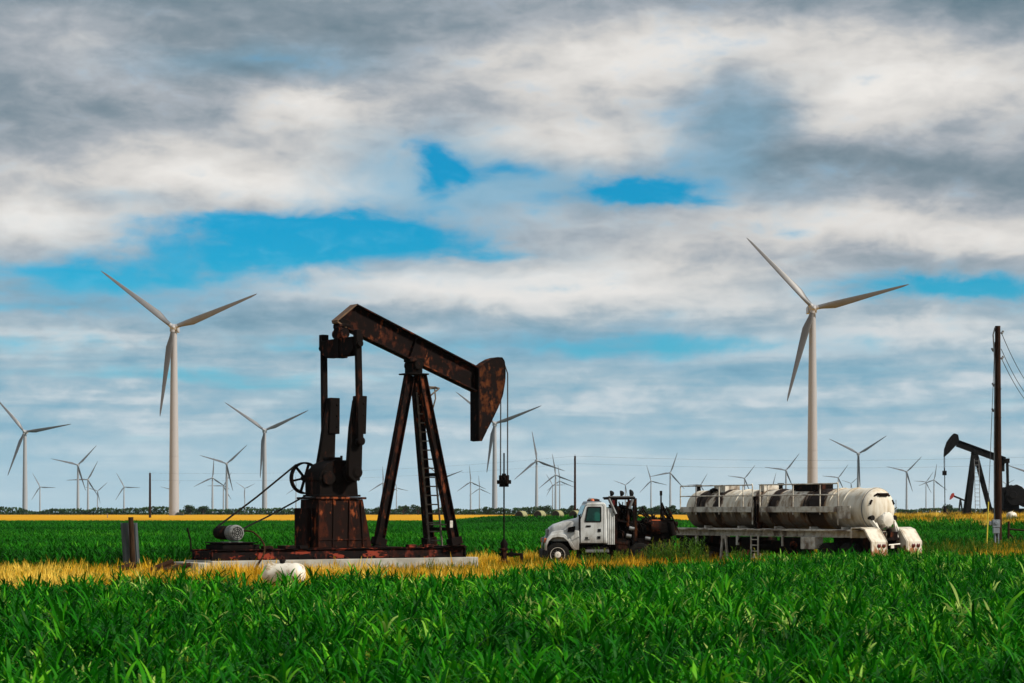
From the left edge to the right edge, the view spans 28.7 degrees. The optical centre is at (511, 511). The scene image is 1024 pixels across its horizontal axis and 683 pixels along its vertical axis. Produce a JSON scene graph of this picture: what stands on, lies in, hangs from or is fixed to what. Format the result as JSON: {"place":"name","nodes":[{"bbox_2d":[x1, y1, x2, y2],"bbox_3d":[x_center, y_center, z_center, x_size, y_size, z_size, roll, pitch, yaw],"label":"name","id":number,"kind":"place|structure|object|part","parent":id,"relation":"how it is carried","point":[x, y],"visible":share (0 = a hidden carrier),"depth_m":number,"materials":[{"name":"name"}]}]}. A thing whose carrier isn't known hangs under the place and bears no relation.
{"place":"outdoors","nodes":[
{"label":"outdoors","id":0,"kind":"place"},
{"bbox_2d":[0,515,688,520],"bbox_3d":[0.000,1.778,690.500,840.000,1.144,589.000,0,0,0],"label":"wheat field","id":1,"kind":"structure","parent":0,"point":[180,517],"depth_m":502.00,"materials":[{"name":"yellow plant"}]},
{"bbox_2d":[0,544,1023,682],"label":"crop field","id":2,"kind":"structure","parent":0,"point":[823,618],"depth_m":25.47,"materials":[{"name":"green plant"}]},
{"bbox_2d":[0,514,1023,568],"bbox_3d":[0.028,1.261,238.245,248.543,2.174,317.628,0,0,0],"label":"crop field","id":3,"kind":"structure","parent":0,"point":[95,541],"depth_m":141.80,"materials":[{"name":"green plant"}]},
{"bbox_2d":[0,0,1023,511],"label":"sky","id":4,"kind":"structure","parent":0,"point":[571,193],"materials":[{"name":"white"}]},
{"bbox_2d":[0,508,1023,588],"bbox_3d":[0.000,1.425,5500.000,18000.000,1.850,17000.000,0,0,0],"label":"ground","id":5,"kind":"structure","parent":0,"point":[550,514],"depth_m":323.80,"materials":[{"name":"yellow plant"}]},
{"bbox_2d":[0,402,69,512],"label":"wind turbine","id":6,"kind":"object","parent":5,"relation":"on","point":[24,493],"visible":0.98,"depth_m":1615.26,"materials":[{"name":"paint"}]},
{"bbox_2d":[32,476,55,510],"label":"wind turbine","id":7,"kind":"object","parent":5,"relation":"on","point":[39,488],"visible":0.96,"depth_m":4901.95,"materials":[{"name":"paint"}]},
{"bbox_2d":[53,445,96,508],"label":"wind turbine","id":8,"kind":"object","parent":5,"relation":"on","point":[78,465],"visible":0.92,"depth_m":2812.95,"materials":[{"name":"paint"}]},
{"bbox_2d":[73,461,98,508],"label":"wind turbine","id":9,"kind":"object","parent":5,"relation":"on","point":[88,482],"visible":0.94,"depth_m":3617.09,"materials":[{"name":"paint"}]},
{"bbox_2d":[86,486,102,507],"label":"wind turbine","id":10,"kind":"object","parent":5,"relation":"on","point":[97,494],"visible":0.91,"depth_m":5844.15,"materials":[{"name":"paint"}]},
{"bbox_2d":[117,562,135,569],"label":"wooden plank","id":11,"kind":"object","parent":5,"relation":"on","point":[126,566],"visible":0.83,"depth_m":67.96,"materials":[{"name":"brown wood"}]},
{"bbox_2d":[116,474,139,508],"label":"wind turbine","id":12,"kind":"object","parent":5,"relation":"on","point":[123,488],"visible":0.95,"depth_m":4748.69,"materials":[{"name":"paint"}]},
{"bbox_2d":[121,517,139,570],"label":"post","id":13,"kind":"object","parent":5,"relation":"on","point":[129,536],"visible":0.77,"depth_m":70.10,"materials":[{"name":"grey metal"}]},
{"bbox_2d":[149,473,150,517],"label":"wooden pole","id":14,"kind":"object","parent":5,"relation":"on","point":[149,495],"visible":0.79,"depth_m":474.79,"materials":[{"name":"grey wood"}]},
{"bbox_2d":[148,559,174,571],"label":"wooden plank","id":15,"kind":"object","parent":5,"relation":"on","point":[165,564],"visible":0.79,"depth_m":68.98,"materials":[{"name":"brown wood"}]},
{"bbox_2d":[163,562,190,571],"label":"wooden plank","id":16,"kind":"object","parent":5,"relation":"on","point":[188,565],"visible":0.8,"depth_m":68.44,"materials":[{"name":"brown wood"}]},
{"bbox_2d":[101,271,255,514],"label":"wind turbine","id":17,"kind":"object","parent":5,"relation":"on","point":[171,349],"visible":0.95,"depth_m":842.54,"materials":[{"name":"paint"}]},
{"bbox_2d":[183,505,194,514],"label":"bushy tree","id":18,"kind":"object","parent":5,"relation":"on","point":[189,508],"visible":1,"depth_m":989.26,"materials":[{"name":"green plant"}]},
{"bbox_2d":[196,506,208,514],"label":"bushy tree","id":19,"kind":"object","parent":5,"relation":"on","point":[203,509],"visible":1,"depth_m":989.73,"materials":[{"name":"green plant"}]},
{"bbox_2d":[196,461,228,512],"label":"wind turbine","id":20,"kind":"object","parent":5,"relation":"on","point":[212,500],"visible":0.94,"depth_m":3705.45,"materials":[{"name":"paint"}]},
{"bbox_2d":[213,477,230,511],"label":"wind turbine","id":21,"kind":"object","parent":5,"relation":"on","point":[223,493],"visible":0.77,"depth_m":4748.01,"materials":[{"name":"paint"}]},
{"bbox_2d":[200,445,246,513],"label":"wind turbine","id":22,"kind":"object","parent":5,"relation":"on","point":[226,486],"visible":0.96,"depth_m":2712.56,"materials":[{"name":"paint"}]},
{"bbox_2d":[237,483,251,510],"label":"wind turbine","id":23,"kind":"object","parent":5,"relation":"on","point":[244,493],"visible":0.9,"depth_m":6907.31,"materials":[{"name":"paint"}]},
{"bbox_2d":[226,403,307,514],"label":"wind turbine","id":24,"kind":"object","parent":5,"relation":"on","point":[263,465],"visible":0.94,"depth_m":1581.53,"materials":[{"name":"paint"}]},
{"bbox_2d":[262,560,305,584],"bbox_3d":[-6.954,1.846,61.000,1.280,0.773,0.686,0,0,14],"label":"plastic drum","id":25,"kind":"object","parent":5,"relation":"on","point":[270,572],"visible":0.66,"depth_m":60.77,"materials":[{"name":"plastic"}]},
{"bbox_2d":[287,476,302,507],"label":"wind turbine","id":26,"kind":"object","parent":5,"relation":"on","point":[295,496],"visible":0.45,"depth_m":6332.20,"materials":[{"name":"paint"}]},
{"bbox_2d":[174,557,477,574],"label":"concrete pad","id":27,"kind":"object","parent":5,"relation":"on","point":[400,561],"visible":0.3,"depth_m":77.06,"materials":[{"name":"grey concrete"}]},
{"bbox_2d":[187,304,510,565],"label":"pump jack","id":28,"kind":"object","parent":27,"relation":"on","point":[330,519],"visible":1,"depth_m":78.92,"materials":[{"name":"metal"}]},
{"bbox_2d":[369,466,395,491],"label":"wind turbine","id":29,"kind":"object","parent":5,"relation":"on","point":[382,483],"visible":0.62,"depth_m":4467.17,"materials":[{"name":"paint"}]},
{"bbox_2d":[394,484,407,510],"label":"wind turbine","id":30,"kind":"object","parent":5,"relation":"on","point":[396,495],"visible":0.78,"depth_m":6331.60,"materials":[{"name":"paint"}]},
{"bbox_2d":[397,505,409,514],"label":"bushy tree","id":31,"kind":"object","parent":5,"relation":"on","point":[406,509],"visible":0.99,"depth_m":959.96,"materials":[{"name":"green plant"}]},
{"bbox_2d":[410,504,420,514],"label":"bushy tree","id":32,"kind":"object","parent":5,"relation":"on","point":[415,508],"visible":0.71,"depth_m":959.62,"materials":[{"name":"green plant"}]},
{"bbox_2d":[458,466,484,508],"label":"wind turbine","id":33,"kind":"object","parent":5,"relation":"on","point":[470,482],"visible":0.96,"depth_m":4468.56,"materials":[{"name":"paint"}]},
{"bbox_2d":[469,476,487,507],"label":"wind turbine","id":34,"kind":"object","parent":5,"relation":"on","point":[479,493],"visible":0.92,"depth_m":5844.23,"materials":[{"name":"paint"}]},
{"bbox_2d":[482,506,492,514],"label":"bushy tree","id":35,"kind":"object","parent":5,"relation":"on","point":[487,510],"visible":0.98,"depth_m":959.04,"materials":[{"name":"green plant"}]},
{"bbox_2d":[0,506,992,514],"bbox_3d":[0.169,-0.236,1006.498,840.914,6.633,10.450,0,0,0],"label":"tree line","id":36,"kind":"object","parent":5,"relation":"on","point":[137,511],"visible":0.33,"depth_m":1004.34,"materials":[{"name":"green plant"}]},
{"bbox_2d":[456,392,541,514],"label":"wind turbine","id":37,"kind":"object","parent":5,"relation":"on","point":[493,437],"visible":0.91,"depth_m":1518.13,"materials":[{"name":"paint"}]},
{"bbox_2d":[499,539,522,567],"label":"wellhead","id":38,"kind":"object","parent":5,"relation":"on","point":[503,549],"visible":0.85,"depth_m":82.44,"materials":[{"name":"metal"}]},
{"bbox_2d":[0,534,1023,682],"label":"weeds","id":39,"kind":"object","parent":5,"relation":"on","point":[673,554],"visible":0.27,"depth_m":81.06,"materials":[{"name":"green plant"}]},
{"bbox_2d":[515,511,527,517],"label":"hay bale","id":40,"kind":"object","parent":5,"relation":"on","point":[521,513],"visible":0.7,"depth_m":330.01},
{"bbox_2d":[514,433,563,507],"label":"wind turbine","id":41,"kind":"object","parent":5,"relation":"on","point":[536,482],"visible":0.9,"depth_m":2531.69,"materials":[{"name":"paint"}]},
{"bbox_2d":[534,511,545,516],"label":"hay bale","id":42,"kind":"object","parent":5,"relation":"on","point":[538,513],"visible":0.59,"depth_m":330.06},
{"bbox_2d":[531,505,553,512],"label":"bushy tree","id":43,"kind":"object","parent":5,"relation":"on","point":[546,508],"visible":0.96,"depth_m":957.31,"materials":[{"name":"green plant"}]},
{"bbox_2d":[547,476,556,506],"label":"wind turbine","id":44,"kind":"object","parent":5,"relation":"on","point":[552,491],"visible":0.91,"depth_m":5844.23,"materials":[{"name":"paint"}]},
{"bbox_2d":[541,454,572,508],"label":"wind turbine","id":45,"kind":"object","parent":5,"relation":"on","point":[555,502],"visible":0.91,"depth_m":3532.83,"materials":[{"name":"paint"}]},
{"bbox_2d":[552,510,563,516],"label":"hay bale","id":46,"kind":"object","parent":5,"relation":"on","point":[557,513],"visible":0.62,"depth_m":329.06},
{"bbox_2d":[548,469,572,508],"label":"wind turbine","id":47,"kind":"object","parent":5,"relation":"on","point":[559,481],"visible":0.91,"depth_m":4748.04,"materials":[{"name":"paint"}]},
{"bbox_2d":[568,505,578,511],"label":"bushy tree","id":48,"kind":"object","parent":5,"relation":"on","point":[571,507],"visible":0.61,"depth_m":959.24,"materials":[{"name":"green plant"}]},
{"bbox_2d":[569,510,578,516],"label":"hay bale","id":49,"kind":"object","parent":5,"relation":"on","point":[573,512],"visible":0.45,"depth_m":328.02},
{"bbox_2d":[574,456,575,510],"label":"wooden pole","id":50,"kind":"object","parent":5,"relation":"on","point":[574,483],"visible":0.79,"depth_m":454.78,"materials":[{"name":"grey wood"}]},
{"bbox_2d":[168,464,563,480],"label":"power line","id":51,"kind":"object","parent":50,"relation":"attached to","point":[369,477],"visible":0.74,"depth_m":469.51,"materials":[{"name":"metal"}]},
{"bbox_2d":[185,456,569,473],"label":"power line","id":52,"kind":"object","parent":50,"relation":"attached to","point":[302,472],"visible":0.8,"depth_m":470.85,"materials":[{"name":"metal"}]},
{"bbox_2d":[587,456,1013,460],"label":"power line","id":53,"kind":"object","parent":50,"relation":"attached to","point":[809,460],"visible":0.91,"depth_m":451.49,"materials":[{"name":"metal"}]},
{"bbox_2d":[539,489,679,561],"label":"work truck","id":54,"kind":"object","parent":5,"relation":"on","point":[597,524],"visible":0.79,"depth_m":85.63,"materials":[{"name":"white paint"}]},
{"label":"door","id":55,"kind":"part","parent":54,"relation":"part of","materials":[{"name":"white paint"}]},
{"bbox_2d":[616,477,634,504],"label":"wind turbine","id":56,"kind":"object","parent":5,"relation":"on","point":[625,488],"visible":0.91,"depth_m":5843.12,"materials":[{"name":"paint"}]},
{"bbox_2d":[638,505,648,514],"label":"bushy tree","id":57,"kind":"object","parent":5,"relation":"on","point":[646,509],"visible":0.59,"depth_m":879.62,"materials":[{"name":"green plant"}]},
{"bbox_2d":[640,468,665,507],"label":"wind turbine","id":58,"kind":"object","parent":5,"relation":"on","point":[651,481],"visible":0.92,"depth_m":4604.48,"materials":[{"name":"paint"}]},
{"bbox_2d":[648,505,659,514],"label":"bushy tree","id":59,"kind":"object","parent":5,"relation":"on","point":[655,509],"visible":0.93,"depth_m":878.33,"materials":[{"name":"green plant"}]},
{"bbox_2d":[650,455,681,506],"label":"wind turbine","id":60,"kind":"object","parent":5,"relation":"on","point":[670,473],"visible":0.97,"depth_m":3532.88,"materials":[{"name":"paint"}]},
{"bbox_2d":[665,505,677,513],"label":"bushy tree","id":61,"kind":"object","parent":5,"relation":"on","point":[672,508],"visible":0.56,"depth_m":878.69,"materials":[{"name":"green plant"}]},
{"bbox_2d":[731,467,753,489],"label":"wind turbine","id":62,"kind":"object","parent":5,"relation":"on","point":[744,478],"visible":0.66,"depth_m":4468.20,"materials":[{"name":"paint"}]},
{"bbox_2d":[765,454,798,488],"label":"wind turbine","id":63,"kind":"object","parent":5,"relation":"on","point":[786,474],"visible":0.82,"depth_m":3532.75,"materials":[{"name":"paint"}]},
{"bbox_2d":[676,482,921,561],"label":"tank trailer","id":64,"kind":"object","parent":5,"relation":"on","point":[804,517],"visible":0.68,"depth_m":84.57,"materials":[{"name":"white metal"}]},
{"bbox_2d":[747,238,908,482],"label":"wind turbine","id":65,"kind":"object","parent":5,"relation":"on","point":[809,327],"visible":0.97,"depth_m":781.56,"materials":[{"name":"paint"}]},
{"bbox_2d":[826,465,847,487],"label":"wind turbine","id":66,"kind":"object","parent":5,"relation":"on","point":[838,477],"visible":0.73,"depth_m":4602.82,"materials":[{"name":"paint"}]},
{"bbox_2d":[830,436,885,487],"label":"wind turbine","id":67,"kind":"object","parent":5,"relation":"on","point":[858,464],"visible":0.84,"depth_m":2300.28,"materials":[{"name":"paint"}]},
{"bbox_2d":[889,459,918,509],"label":"wind turbine","id":68,"kind":"object","parent":5,"relation":"on","point":[906,502],"visible":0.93,"depth_m":3617.09,"materials":[{"name":"paint"}]},
{"bbox_2d":[918,474,931,511],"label":"wind turbine","id":69,"kind":"object","parent":5,"relation":"on","point":[926,492],"visible":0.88,"depth_m":6078.84,"materials":[{"name":"paint"}]},
{"bbox_2d":[919,465,943,507],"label":"wind turbine","id":70,"kind":"object","parent":5,"relation":"on","point":[933,480],"visible":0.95,"depth_m":4604.67,"materials":[{"name":"paint"}]},
{"bbox_2d":[942,504,955,512],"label":"bushy tree","id":71,"kind":"object","parent":5,"relation":"on","point":[950,507],"visible":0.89,"depth_m":898.55,"materials":[{"name":"green plant"}]},
{"bbox_2d":[943,506,961,514],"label":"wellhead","id":72,"kind":"object","parent":5,"relation":"on","point":[944,509],"visible":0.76,"depth_m":221.87,"materials":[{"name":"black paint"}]},
{"bbox_2d":[950,493,972,512],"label":"pump jack","id":73,"kind":"object","parent":5,"relation":"on","point":[952,495],"visible":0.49,"depth_m":599.75,"materials":[{"name":"red paint"}]},
{"bbox_2d":[942,433,1023,516],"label":"pump jack","id":74,"kind":"object","parent":5,"relation":"on","point":[1012,497],"visible":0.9,"depth_m":221.51,"materials":[{"name":"black paint"}]},
{"bbox_2d":[989,326,1003,544],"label":"utility pole","id":75,"kind":"object","parent":5,"relation":"on","point":[996,523],"visible":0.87,"depth_m":125.84,"materials":[{"name":"brown wood"}]},
{"bbox_2d":[988,342,994,501],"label":"guy wire","id":76,"kind":"object","parent":75,"relation":"attached to","point":[991,429],"visible":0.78,"depth_m":125.56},
{"bbox_2d":[986,502,988,542],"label":"guy marker","id":77,"kind":"object","parent":76,"relation":"attached to","point":[987,523],"visible":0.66,"depth_m":125.10,"materials":[{"name":"yellow plastic"}]},
{"bbox_2d":[1006,511,1016,518],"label":"chemical tank","id":78,"kind":"object","parent":5,"relation":"on","point":[1010,513],"visible":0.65,"depth_m":205.64,"materials":[{"name":"white plastic"}]},
{"bbox_2d":[1007,521,1023,543],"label":"field fence","id":79,"kind":"object","parent":5,"relation":"on","point":[1008,531],"visible":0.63,"depth_m":127.92,"materials":[{"name":"metal"}]}
]}

